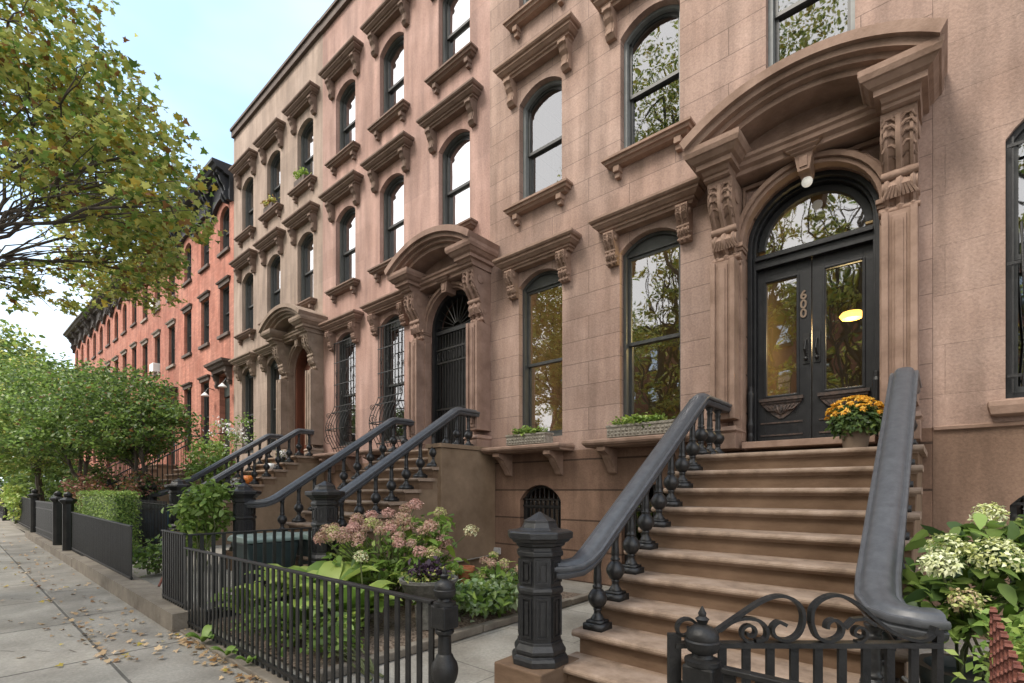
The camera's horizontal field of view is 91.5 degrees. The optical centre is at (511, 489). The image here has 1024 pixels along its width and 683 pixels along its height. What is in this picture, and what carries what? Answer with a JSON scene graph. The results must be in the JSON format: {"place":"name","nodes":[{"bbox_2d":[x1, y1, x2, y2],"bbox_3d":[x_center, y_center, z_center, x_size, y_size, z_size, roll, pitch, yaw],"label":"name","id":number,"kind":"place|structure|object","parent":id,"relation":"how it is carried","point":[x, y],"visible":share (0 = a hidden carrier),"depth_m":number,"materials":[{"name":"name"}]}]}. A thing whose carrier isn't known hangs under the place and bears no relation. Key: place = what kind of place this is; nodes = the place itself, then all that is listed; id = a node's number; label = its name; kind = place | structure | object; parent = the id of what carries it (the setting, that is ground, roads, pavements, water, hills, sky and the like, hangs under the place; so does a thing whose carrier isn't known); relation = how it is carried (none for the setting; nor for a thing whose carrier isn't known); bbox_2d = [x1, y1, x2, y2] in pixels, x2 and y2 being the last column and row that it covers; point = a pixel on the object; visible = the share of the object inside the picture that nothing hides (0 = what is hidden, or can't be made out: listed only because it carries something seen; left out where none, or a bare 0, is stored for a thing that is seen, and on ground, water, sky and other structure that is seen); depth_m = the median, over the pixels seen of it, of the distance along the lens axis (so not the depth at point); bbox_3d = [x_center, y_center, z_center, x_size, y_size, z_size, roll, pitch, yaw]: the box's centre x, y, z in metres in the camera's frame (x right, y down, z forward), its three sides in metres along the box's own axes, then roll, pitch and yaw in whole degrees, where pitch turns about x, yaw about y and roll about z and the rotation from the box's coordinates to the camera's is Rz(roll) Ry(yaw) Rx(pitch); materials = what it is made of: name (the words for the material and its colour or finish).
{"place":"outdoors","nodes":[
{"label":"outdoors","id":0,"kind":"place"},
{"bbox_2d":[0,545,133,682],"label":"sidewalk","id":1,"kind":"structure","parent":0,"point":[24,638],"depth_m":4.83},
{"bbox_2d":[0,319,53,462],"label":"street tree","id":2,"kind":"object","parent":1,"relation":"on","point":[12,344],"visible":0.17,"depth_m":26.21,"materials":[{"name":"green plant"}]},
{"bbox_2d":[1,527,266,682],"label":"fallen leaves","id":3,"kind":"object","parent":1,"relation":"on","point":[182,641],"visible":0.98,"depth_m":4.81,"materials":[{"name":"brown plant"}]},
{"bbox_2d":[0,485,239,620],"bbox_3d":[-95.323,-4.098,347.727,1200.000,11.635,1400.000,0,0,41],"label":"ground","id":4,"kind":"structure","parent":0,"point":[1,515],"depth_m":6.87,"materials":[{"name":"soil"}]},
{"bbox_2d":[0,0,226,318],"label":"maple tree","id":5,"kind":"object","parent":4,"relation":"on","point":[62,160],"visible":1,"depth_m":6.38,"materials":[{"name":"green plant"}]},
{"bbox_2d":[228,20,327,474],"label":"brownstone house","id":6,"kind":"structure","parent":4,"relation":"on","point":[276,262],"depth_m":15.00,"materials":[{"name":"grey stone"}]},
{"bbox_2d":[245,370,252,453],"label":"window","id":7,"kind":"structure","parent":6,"relation":"in","point":[248,377],"depth_m":17.34,"materials":[{"name":"black glass"}]},
{"bbox_2d":[245,274,252,329],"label":"window","id":8,"kind":"structure","parent":6,"relation":"in","point":[249,283],"depth_m":17.31,"materials":[{"name":"clear glass"}]},
{"bbox_2d":[270,360,277,450],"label":"window","id":9,"kind":"structure","parent":6,"relation":"in","point":[274,366],"depth_m":16.03,"materials":[{"name":"black glass"}]},
{"bbox_2d":[271,256,279,308],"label":"window","id":10,"kind":"structure","parent":6,"relation":"in","point":[275,267],"depth_m":15.99,"materials":[{"name":"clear glass"}]},
{"bbox_2d":[271,152,279,202],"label":"window","id":11,"kind":"structure","parent":6,"relation":"in","point":[275,166],"depth_m":15.96,"materials":[{"name":"clear glass"}]},
{"bbox_2d":[301,233,312,300],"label":"window","id":12,"kind":"structure","parent":6,"relation":"in","point":[307,245],"depth_m":14.65,"materials":[{"name":"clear glass"}]},
{"bbox_2d":[301,120,312,175],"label":"window","id":13,"kind":"structure","parent":6,"relation":"in","point":[307,135],"depth_m":14.61,"materials":[{"name":"clear glass"}]},
{"bbox_2d":[312,0,499,488],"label":"brownstone house","id":14,"kind":"structure","parent":4,"relation":"on","point":[410,251],"depth_m":11.13,"materials":[{"name":"brown stone"}]},
{"bbox_2d":[339,333,354,446],"bbox_3d":[-4.180,-2.605,13.029,0.956,2.926,0.170,0,0,41],"label":"window","id":15,"kind":"structure","parent":14,"relation":"in","point":[349,342],"depth_m":13.27,"materials":[{"name":"black glass"}]},
{"bbox_2d":[340,208,354,283],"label":"window","id":16,"kind":"structure","parent":14,"relation":"in","point":[347,223],"depth_m":13.19,"materials":[{"name":"clear glass"}]},
{"bbox_2d":[340,82,354,150],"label":"window","id":17,"kind":"structure","parent":14,"relation":"in","point":[347,102],"depth_m":13.18,"materials":[{"name":"clear glass"}]},
{"bbox_2d":[383,315,403,440],"bbox_3d":[-2.670,-2.605,11.718,0.956,2.926,0.170,0,0,41],"label":"window","id":18,"kind":"structure","parent":14,"relation":"in","point":[385,331],"depth_m":11.96,"materials":[{"name":"black wood"}]},
{"bbox_2d":[384,175,403,260],"bbox_3d":[-2.670,-6.279,11.718,0.936,2.046,0.170,0,0,41],"label":"window","id":19,"kind":"structure","parent":14,"relation":"in","point":[394,192],"depth_m":11.85,"materials":[{"name":"clear glass"}]},
{"bbox_2d":[384,35,403,112],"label":"window","id":20,"kind":"structure","parent":14,"relation":"in","point":[394,57],"depth_m":11.83,"materials":[{"name":"clear glass"}]},
{"bbox_2d":[443,132,469,224],"bbox_3d":[-1.062,-6.279,10.321,0.936,2.046,0.170,0,0,41],"label":"window","id":21,"kind":"structure","parent":14,"relation":"in","point":[456,156],"depth_m":10.41,"materials":[{"name":"glass"}]},
{"bbox_2d":[443,0,469,63],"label":"window","id":22,"kind":"structure","parent":14,"relation":"in","point":[456,13],"depth_m":10.45,"materials":[{"name":"clear glass"}]},
{"bbox_2d":[442,321,471,443],"bbox_3d":[-1.023,-2.120,10.366,1.260,2.680,0.050,0,0,41],"label":"door","id":23,"kind":"structure","parent":14,"relation":"in","point":[468,321],"depth_m":10.48,"materials":[{"name":"black paint"}]},
{"bbox_2d":[0,518,261,682],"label":"sidewalk edge","id":24,"kind":"object","parent":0,"point":[170,666],"visible":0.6,"depth_m":5.35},
{"bbox_2d":[25,531,80,566],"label":"fence kerb","id":25,"kind":"structure","parent":24,"relation":"on","point":[44,543],"depth_m":10.82,"materials":[{"name":"concrete"}]},
{"bbox_2d":[8,497,29,528],"bbox_3d":[-16.372,0.675,16.606,8.540,1.050,0.040,0,0,41],"label":"iron fence","id":26,"kind":"object","parent":25,"relation":"on","point":[24,520],"visible":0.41,"depth_m":15.80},
{"bbox_2d":[0,483,26,523],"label":"hanging vine","id":27,"kind":"object","parent":26,"relation":"hanging from","point":[9,494],"visible":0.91,"depth_m":16.70,"materials":[{"name":"green plant"}]},
{"bbox_2d":[36,500,51,539],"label":"panel gate","id":28,"kind":"structure","parent":25,"relation":"on","point":[43,518],"depth_m":12.44,"materials":[{"name":"metal"}]},
{"bbox_2d":[49,491,63,544],"bbox_3d":[-10.101,0.696,11.092,0.277,1.350,0.277,0,0,41],"label":"gate post","id":29,"kind":"object","parent":24,"relation":"on","point":[56,521],"visible":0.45,"depth_m":11.02,"materials":[{"name":"metal"}]},
{"bbox_2d":[59,492,76,550],"bbox_3d":[-9.120,0.713,10.240,0.277,1.350,0.277,0,0,41],"label":"gate post","id":30,"kind":"object","parent":24,"relation":"on","point":[67,501],"visible":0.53,"depth_m":10.17,"materials":[{"name":"metal"}]},
{"bbox_2d":[72,556,203,632],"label":"fence kerb","id":31,"kind":"structure","parent":24,"relation":"on","point":[144,597],"depth_m":6.32,"materials":[{"name":"stone"}]},
{"bbox_2d":[71,512,133,579],"bbox_3d":[-7.107,0.870,8.531,4.720,0.860,0.040,0,0,41],"label":"iron fence","id":32,"kind":"object","parent":31,"relation":"on","point":[105,542],"visible":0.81,"depth_m":8.13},
{"bbox_2d":[161,529,186,608],"bbox_3d":[-3.842,0.890,5.656,0.820,0.840,0.040,0,0,41],"label":"iron fence","id":33,"kind":"object","parent":31,"relation":"on","point":[173,543],"visible":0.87,"depth_m":5.64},
{"bbox_2d":[0,0,333,480],"label":"sky","id":34,"kind":"structure","parent":0,"point":[212,58],"materials":[{"name":"blue"}]},
{"bbox_2d":[1,518,489,609],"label":"raised front yards","id":35,"kind":"structure","parent":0,"point":[153,578],"depth_m":8.07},
{"bbox_2d":[0,453,56,501],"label":"tall shrub","id":36,"kind":"object","parent":35,"relation":"on","point":[23,480],"visible":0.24,"depth_m":21.98,"materials":[{"name":"green plant"}]},
{"bbox_2d":[0,342,76,500],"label":"yard tree","id":37,"kind":"object","parent":35,"relation":"on","point":[34,464],"visible":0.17,"depth_m":18.37,"materials":[{"name":"green plant"}]},
{"bbox_2d":[0,352,138,494],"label":"yard tree","id":38,"kind":"object","parent":35,"relation":"on","point":[32,442],"visible":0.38,"depth_m":13.93,"materials":[{"name":"green plant"}]},
{"bbox_2d":[39,455,105,511],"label":"tall shrub","id":39,"kind":"object","parent":35,"relation":"on","point":[54,475],"visible":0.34,"depth_m":17.73,"materials":[{"name":"green plant"}]},
{"bbox_2d":[63,316,90,464],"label":"brick house","id":40,"kind":"structure","parent":35,"relation":"on","point":[75,334],"depth_m":36.02,"materials":[{"name":"brick"}]},
{"bbox_2d":[58,471,115,509],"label":"red leaf shrub","id":41,"kind":"object","parent":35,"relation":"on","point":[87,485],"visible":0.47,"depth_m":13.11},
{"bbox_2d":[78,291,111,477],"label":"brick house","id":42,"kind":"structure","parent":35,"relation":"on","point":[97,322],"depth_m":32.27,"materials":[{"name":"brick"}]},
{"bbox_2d":[58,458,131,512],"bbox_3d":[-13.226,0.046,15.943,3.372,2.123,1.891,0,0,41],"label":"tall shrub","id":43,"kind":"object","parent":35,"relation":"on","point":[95,470],"visible":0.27,"depth_m":15.73,"materials":[{"name":"green plant"}]},
{"bbox_2d":[74,489,143,554],"bbox_3d":[-8.519,0.639,10.449,3.767,1.323,0.585,0,0,41],"label":"clipped hedge","id":44,"kind":"object","parent":35,"relation":"on","point":[117,507],"visible":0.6,"depth_m":9.41,"materials":[{"name":"green plant"}]},
{"bbox_2d":[27,359,208,484],"bbox_3d":[-9.963,-0.963,12.660,5.523,4.426,3.417,0,0,41],"label":"yard tree","id":45,"kind":"object","parent":35,"relation":"on","point":[138,427],"visible":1,"depth_m":12.04,"materials":[{"name":"green plant"}]},
{"bbox_2d":[98,260,139,479],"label":"brick house","id":46,"kind":"structure","parent":35,"relation":"on","point":[125,334],"depth_m":28.29,"materials":[{"name":"brick"}]},
{"bbox_2d":[115,469,168,499],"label":"red leaf shrub","id":47,"kind":"object","parent":35,"relation":"on","point":[131,487],"visible":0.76,"depth_m":12.12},
{"bbox_2d":[132,534,161,577],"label":"shrub","id":48,"kind":"object","parent":35,"relation":"on","point":[150,550],"visible":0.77,"depth_m":7.71,"materials":[{"name":"green plant"}]},
{"bbox_2d":[133,499,167,548],"bbox_3d":[-7.992,0.728,10.850,3.142,1.045,0.040,0,0,41],"label":"iron fence","id":49,"kind":"object","parent":35,"relation":"on","point":[149,518],"visible":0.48,"depth_m":10.57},
{"bbox_2d":[124,231,178,468],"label":"brick house","id":50,"kind":"structure","parent":35,"relation":"on","point":[159,340],"depth_m":23.27,"materials":[{"name":"brick"}]},
{"bbox_2d":[161,476,240,564],"bbox_3d":[-5.180,0.547,8.321,1.396,1.524,1.086,0,0,41],"label":"leafy bush","id":51,"kind":"object","parent":35,"relation":"on","point":[204,502],"visible":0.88,"depth_m":8.08,"materials":[{"name":"green plant"}]},
{"bbox_2d":[169,157,233,473],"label":"brick house","id":52,"kind":"structure","parent":35,"relation":"on","point":[206,330],"depth_m":19.12,"materials":[{"name":"brick"}]},
{"bbox_2d":[177,437,239,486],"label":"leafy bush","id":53,"kind":"object","parent":35,"relation":"on","point":[207,449],"visible":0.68,"depth_m":14.45,"materials":[{"name":"green plant"}]},
{"bbox_2d":[202,412,256,477],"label":"white flowering shrub","id":54,"kind":"object","parent":35,"relation":"on","point":[233,435],"visible":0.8,"depth_m":15.12,"materials":[{"name":"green plant"}]},
{"bbox_2d":[226,550,232,570],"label":"newel plinth","id":55,"kind":"structure","parent":35,"relation":"on","point":[229,553],"depth_m":8.22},
{"bbox_2d":[228,417,414,550],"bbox_3d":[-3.432,-0.237,9.419,0.745,2.495,3.440,0,0,41],"label":"stoop railing","id":56,"kind":"object","parent":55,"relation":"on","point":[246,503],"visible":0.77,"depth_m":8.67,"materials":[{"name":"black metal"}]},
{"bbox_2d":[196,455,323,544],"bbox_3d":[-7.018,0.325,12.964,2.240,2.450,3.391,0,0,41],"label":"stoop","id":57,"kind":"object","parent":35,"relation":"on","point":[280,479],"visible":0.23,"depth_m":12.73,"materials":[{"name":"stone"}]},
{"bbox_2d":[227,531,303,584],"bbox_3d":[-3.381,1.041,6.858,0.620,0.872,0.780,0,0,41],"label":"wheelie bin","id":58,"kind":"object","parent":35,"relation":"on","point":[269,547],"visible":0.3,"depth_m":6.66,"materials":[{"name":"grey plastic"}]},
{"bbox_2d":[284,449,438,583],"bbox_3d":[-2.351,0.390,8.837,2.240,2.320,3.501,0,0,41],"label":"stoop","id":59,"kind":"object","parent":35,"relation":"on","point":[424,490],"visible":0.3,"depth_m":8.33,"materials":[{"name":"stone"}]},
{"bbox_2d":[425,443,494,575],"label":"stoop side block","id":60,"kind":"structure","parent":35,"relation":"on","point":[466,486],"depth_m":8.85,"materials":[{"name":"stone"}]},
{"bbox_2d":[481,0,947,602],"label":"brownstone house","id":61,"kind":"structure","parent":35,"relation":"on","point":[671,236],"depth_m":7.44,"materials":[{"name":"beige stone"}]},
{"bbox_2d":[505,425,553,445],"bbox_3d":[0.296,-0.948,8.537,0.874,0.346,0.432,0,0,41],"label":"window box","id":62,"kind":"object","parent":61,"relation":"on","point":[526,435],"visible":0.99,"depth_m":8.40,"materials":[{"name":"stone"}]},
{"bbox_2d":[523,485,560,527],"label":"basement window","id":63,"kind":"structure","parent":61,"relation":"in","point":[528,497],"depth_m":8.82,"materials":[{"name":"black metal"}]},
{"bbox_2d":[523,271,561,435],"bbox_3d":[0.614,-2.385,8.865,0.956,2.926,0.170,0,0,41],"label":"window","id":64,"kind":"structure","parent":61,"relation":"in","point":[547,280],"depth_m":9.09,"materials":[{"name":"black wood"}]},
{"bbox_2d":[523,80,561,198],"bbox_3d":[0.614,-6.125,8.865,0.936,2.046,0.170,0,0,41],"label":"window","id":65,"kind":"structure","parent":61,"relation":"in","point":[548,87],"depth_m":9.09,"materials":[{"name":"black wood"}]},
{"bbox_2d":[606,412,674,437],"bbox_3d":[1.865,-0.939,7.171,1.054,0.327,0.450,0,0,41],"label":"window box","id":66,"kind":"object","parent":61,"relation":"on","point":[634,425],"visible":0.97,"depth_m":7.09,"materials":[{"name":"wicker"}]},
{"bbox_2d":[623,231,680,420],"bbox_3d":[2.154,-2.385,7.527,0.956,2.926,0.170,0,0,41],"label":"window","id":67,"kind":"structure","parent":61,"relation":"in","point":[657,242],"depth_m":7.74,"materials":[{"name":"black glass"}]},
{"bbox_2d":[624,4,679,147],"bbox_3d":[2.154,-6.125,7.527,0.936,2.046,0.170,0,0,41],"label":"window","id":68,"kind":"structure","parent":61,"relation":"in","point":[668,11],"depth_m":7.72,"materials":[{"name":"black glass"}]},
{"bbox_2d":[758,259,811,440],"bbox_3d":[3.483,-1.744,6.395,0.621,2.268,0.136,0,0,41],"label":"door","id":69,"kind":"structure","parent":61,"relation":"in","point":[783,416],"depth_m":6.33,"materials":[{"name":"black paint"}]},
{"bbox_2d":[768,0,854,66],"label":"window","id":70,"kind":"structure","parent":61,"relation":"in","point":[774,16],"depth_m":6.40,"materials":[{"name":"wood"}]},
{"bbox_2d":[812,242,872,437],"bbox_3d":[3.958,-1.744,5.982,0.621,2.268,0.136,0,0,41],"label":"door","id":71,"kind":"structure","parent":61,"relation":"in","point":[822,398],"depth_m":6.07,"materials":[{"name":"black paint"}]},
{"bbox_2d":[839,198,861,321],"bbox_3d":[4.819,-3.430,7.073,0.300,2.040,0.300,0,0,41],"label":"hall lamp","id":72,"kind":"object","parent":61,"relation":"hanging from","point":[851,315],"visible":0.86,"depth_m":7.06,"materials":[{"name":"yellow"}]},
{"bbox_3d":[-7.232,1.165,10.812,0.480,0.570,0.480,0,0,41],"label":"newel plinth","id":73,"kind":"object","parent":35,"relation":"on","visible":0},
{"bbox_2d":[164,428,313,530],"bbox_3d":[-6.318,-0.367,11.952,0.595,2.495,3.400,0,0,41],"label":"stoop railing","id":74,"kind":"object","parent":73,"relation":"on","point":[175,487],"visible":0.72,"depth_m":12.15,"materials":[{"name":"black metal"}]},
{"bbox_3d":[-9.006,1.165,12.353,0.480,0.570,0.480,0,0,41],"label":"newel plinth","id":75,"kind":"object","parent":35,"relation":"on","visible":0},
{"bbox_2d":[138,434,282,506],"bbox_3d":[-7.986,-0.367,13.401,0.645,2.495,3.400,0,0,41],"label":"stoop railing","id":76,"kind":"object","parent":75,"relation":"on","point":[201,474],"visible":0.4,"depth_m":13.31,"materials":[{"name":"black metal"}]},
{"bbox_2d":[207,571,989,682],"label":"front yard paving","id":77,"kind":"structure","parent":0,"point":[477,656],"depth_m":4.74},
{"bbox_2d":[180,627,295,682],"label":"fence sill","id":78,"kind":"structure","parent":77,"relation":"on","point":[250,668],"depth_m":4.21,"materials":[{"name":"stone"}]},
{"bbox_2d":[183,547,435,682],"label":"iron fence","id":79,"kind":"object","parent":78,"relation":"on","point":[277,668],"visible":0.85,"depth_m":3.69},
{"bbox_2d":[231,603,383,680],"bbox_3d":[-1.911,1.252,4.591,2.188,0.492,0.899,0,0,41],"label":"ground ivy","id":80,"kind":"object","parent":77,"relation":"on","point":[337,639],"visible":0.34,"depth_m":4.33,"materials":[{"name":"green plant"}]},
{"bbox_2d":[207,577,580,675],"bbox_3d":[-1.199,1.426,6.274,2.520,0.108,4.000,0,0,41],"label":"mulch bed","id":81,"kind":"object","parent":77,"relation":"on","point":[467,618],"visible":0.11,"depth_m":5.07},
{"bbox_2d":[188,527,311,616],"bbox_3d":[-3.058,0.950,5.934,0.040,0.940,1.390,0,0,41],"label":"iron fence","id":82,"kind":"object","parent":81,"relation":"on","point":[213,542],"visible":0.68,"depth_m":5.86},
{"bbox_2d":[207,582,295,614],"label":"hosta","id":83,"kind":"object","parent":81,"relation":"on","point":[250,596],"visible":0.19,"depth_m":5.25,"materials":[{"name":"green plant"}]},
{"bbox_2d":[259,596,338,635],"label":"hosta","id":84,"kind":"object","parent":81,"relation":"on","point":[307,613],"visible":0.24,"depth_m":4.58,"materials":[{"name":"green plant"}]},
{"bbox_2d":[260,560,379,606],"bbox_3d":[-2.082,1.127,5.468,1.268,0.566,1.185,0,0,41],"label":"hosta","id":85,"kind":"object","parent":81,"relation":"on","point":[345,571],"visible":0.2,"depth_m":5.68,"materials":[{"name":"green plant"}]},
{"bbox_2d":[293,580,402,623],"bbox_3d":[-1.592,1.156,4.992,0.990,0.508,1.038,0,0,41],"label":"hosta","id":86,"kind":"object","parent":81,"relation":"on","point":[382,584],"visible":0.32,"depth_m":4.91,"materials":[{"name":"green plant"}]},
{"bbox_2d":[313,498,478,607],"bbox_3d":[-1.546,0.775,6.161,2.131,1.344,1.585,0,0,41],"label":"pink hydrangea","id":87,"kind":"object","parent":81,"relation":"on","point":[395,563],"visible":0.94,"depth_m":5.95,"materials":[{"name":"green plant"}]},
{"bbox_2d":[398,556,458,629],"bbox_3d":[-0.847,1.044,5.124,0.666,0.712,0.672,0,0,41],"label":"bowl planter","id":88,"kind":"object","parent":81,"relation":"on","point":[422,579],"visible":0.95,"depth_m":4.99,"materials":[{"name":"stone"}]},
{"bbox_2d":[412,569,518,622],"bbox_3d":[-0.472,1.183,5.667,1.052,0.620,1.402,0,0,41],"label":"variegated shrub","id":89,"kind":"object","parent":81,"relation":"on","point":[482,596],"visible":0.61,"depth_m":5.48,"materials":[{"name":"green plant"}]},
{"bbox_2d":[457,551,518,595],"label":"pink hydrangea","id":90,"kind":"object","parent":81,"relation":"on","point":[485,570],"visible":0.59,"depth_m":6.04,"materials":[{"name":"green plant"}]},
{"bbox_2d":[431,567,457,682],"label":"fence post","id":91,"kind":"object","parent":77,"relation":"on","point":[444,624],"visible":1,"depth_m":2.59,"materials":[{"name":"metal"}]},
{"bbox_2d":[315,592,588,681],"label":"bed edging","id":92,"kind":"object","parent":77,"relation":"on","point":[465,632],"visible":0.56,"depth_m":5.05,"materials":[{"name":"stone"}]},
{"bbox_2d":[494,655,578,682],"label":"newel plinth","id":93,"kind":"structure","parent":77,"relation":"on","point":[507,670],"depth_m":3.66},
{"bbox_2d":[508,393,731,668],"bbox_3d":[1.334,0.094,5.047,0.575,2.417,3.790,0,0,41],"label":"stoop railing","id":94,"kind":"object","parent":93,"relation":"on","point":[540,539],"visible":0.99,"depth_m":4.00,"materials":[{"name":"black metal"}]},
{"bbox_2d":[682,606,721,682],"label":"fence post","id":95,"kind":"object","parent":77,"relation":"on","point":[702,664],"visible":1,"depth_m":1.70,"materials":[{"name":"metal"}]},
{"bbox_2d":[667,592,943,682],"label":"garden gate","id":96,"kind":"structure","parent":95,"relation":"attached to","point":[932,638],"depth_m":1.78,"materials":[{"name":"metal"}]},
{"bbox_2d":[563,444,927,682],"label":"stoop","id":97,"kind":"object","parent":77,"relation":"on","point":[744,530],"visible":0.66,"depth_m":4.07,"materials":[{"name":"stone"}]},
{"bbox_2d":[824,395,883,447],"bbox_3d":[3.349,-0.664,4.862,0.524,0.525,0.520,0,0,41],"label":"potted mum","id":98,"kind":"object","parent":97,"relation":"on","point":[860,429],"visible":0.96,"depth_m":4.76,"materials":[{"name":"orange plant"}]},
{"bbox_2d":[854,367,951,682],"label":"stoop railing","id":99,"kind":"object","parent":97,"relation":"on","point":[878,591],"visible":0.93,"depth_m":2.96,"materials":[{"name":"black metal"}]},
{"bbox_2d":[919,653,989,682],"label":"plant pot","id":100,"kind":"object","parent":77,"relation":"on","point":[925,668],"visible":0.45,"depth_m":2.72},
{"bbox_2d":[902,501,1023,680],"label":"white hydrangea","id":101,"kind":"object","parent":100,"relation":"in","point":[984,573],"visible":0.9,"depth_m":2.53,"materials":[{"name":"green plant"}]},
{"bbox_2d":[933,0,1023,639],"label":"brownstone house","id":102,"kind":"structure","parent":77,"relation":"on","point":[978,281],"depth_m":5.05,"materials":[{"name":"beige stone"}]},
{"bbox_2d":[1006,122,1023,398],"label":"window","id":103,"kind":"structure","parent":102,"relation":"in","point":[1018,134],"depth_m":4.94,"materials":[{"name":"black paint"}]},
{"bbox_2d":[944,605,1023,682],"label":"spiky shrub","id":104,"kind":"object","parent":77,"relation":"on","point":[1018,648],"visible":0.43,"depth_m":2.11,"materials":[{"name":"green plant"}]},
{"bbox_2d":[989,607,1023,682],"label":"rusty guard","id":105,"kind":"object","parent":77,"relation":"on","point":[1006,666],"visible":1,"depth_m":1.81,"materials":[{"name":"metal"}]},
{"bbox_3d":[2.456,1.510,0.158,4.500,0.080,0.140,0,0,41],"label":"low fence sill","id":106,"kind":"object","parent":77,"relation":"on","visible":0},
{"bbox_2d":[721,665,802,682],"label":"iron fence","id":107,"kind":"object","parent":106,"relation":"on","point":[730,674],"visible":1,"depth_m":1.63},
{"bbox_3d":[-2.530,1.230,6.755,0.480,0.440,0.480,0,0,41],"label":"newel plinth","id":108,"kind":"object","parent":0,"visible":0},
{"bbox_2d":[305,407,479,565],"bbox_3d":[-1.627,-0.237,7.890,0.605,2.495,3.380,0,0,41],"label":"stoop railing","id":109,"kind":"object","parent":108,"relation":"on","point":[327,498],"visible":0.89,"depth_m":7.61,"materials":[{"name":"black metal"}]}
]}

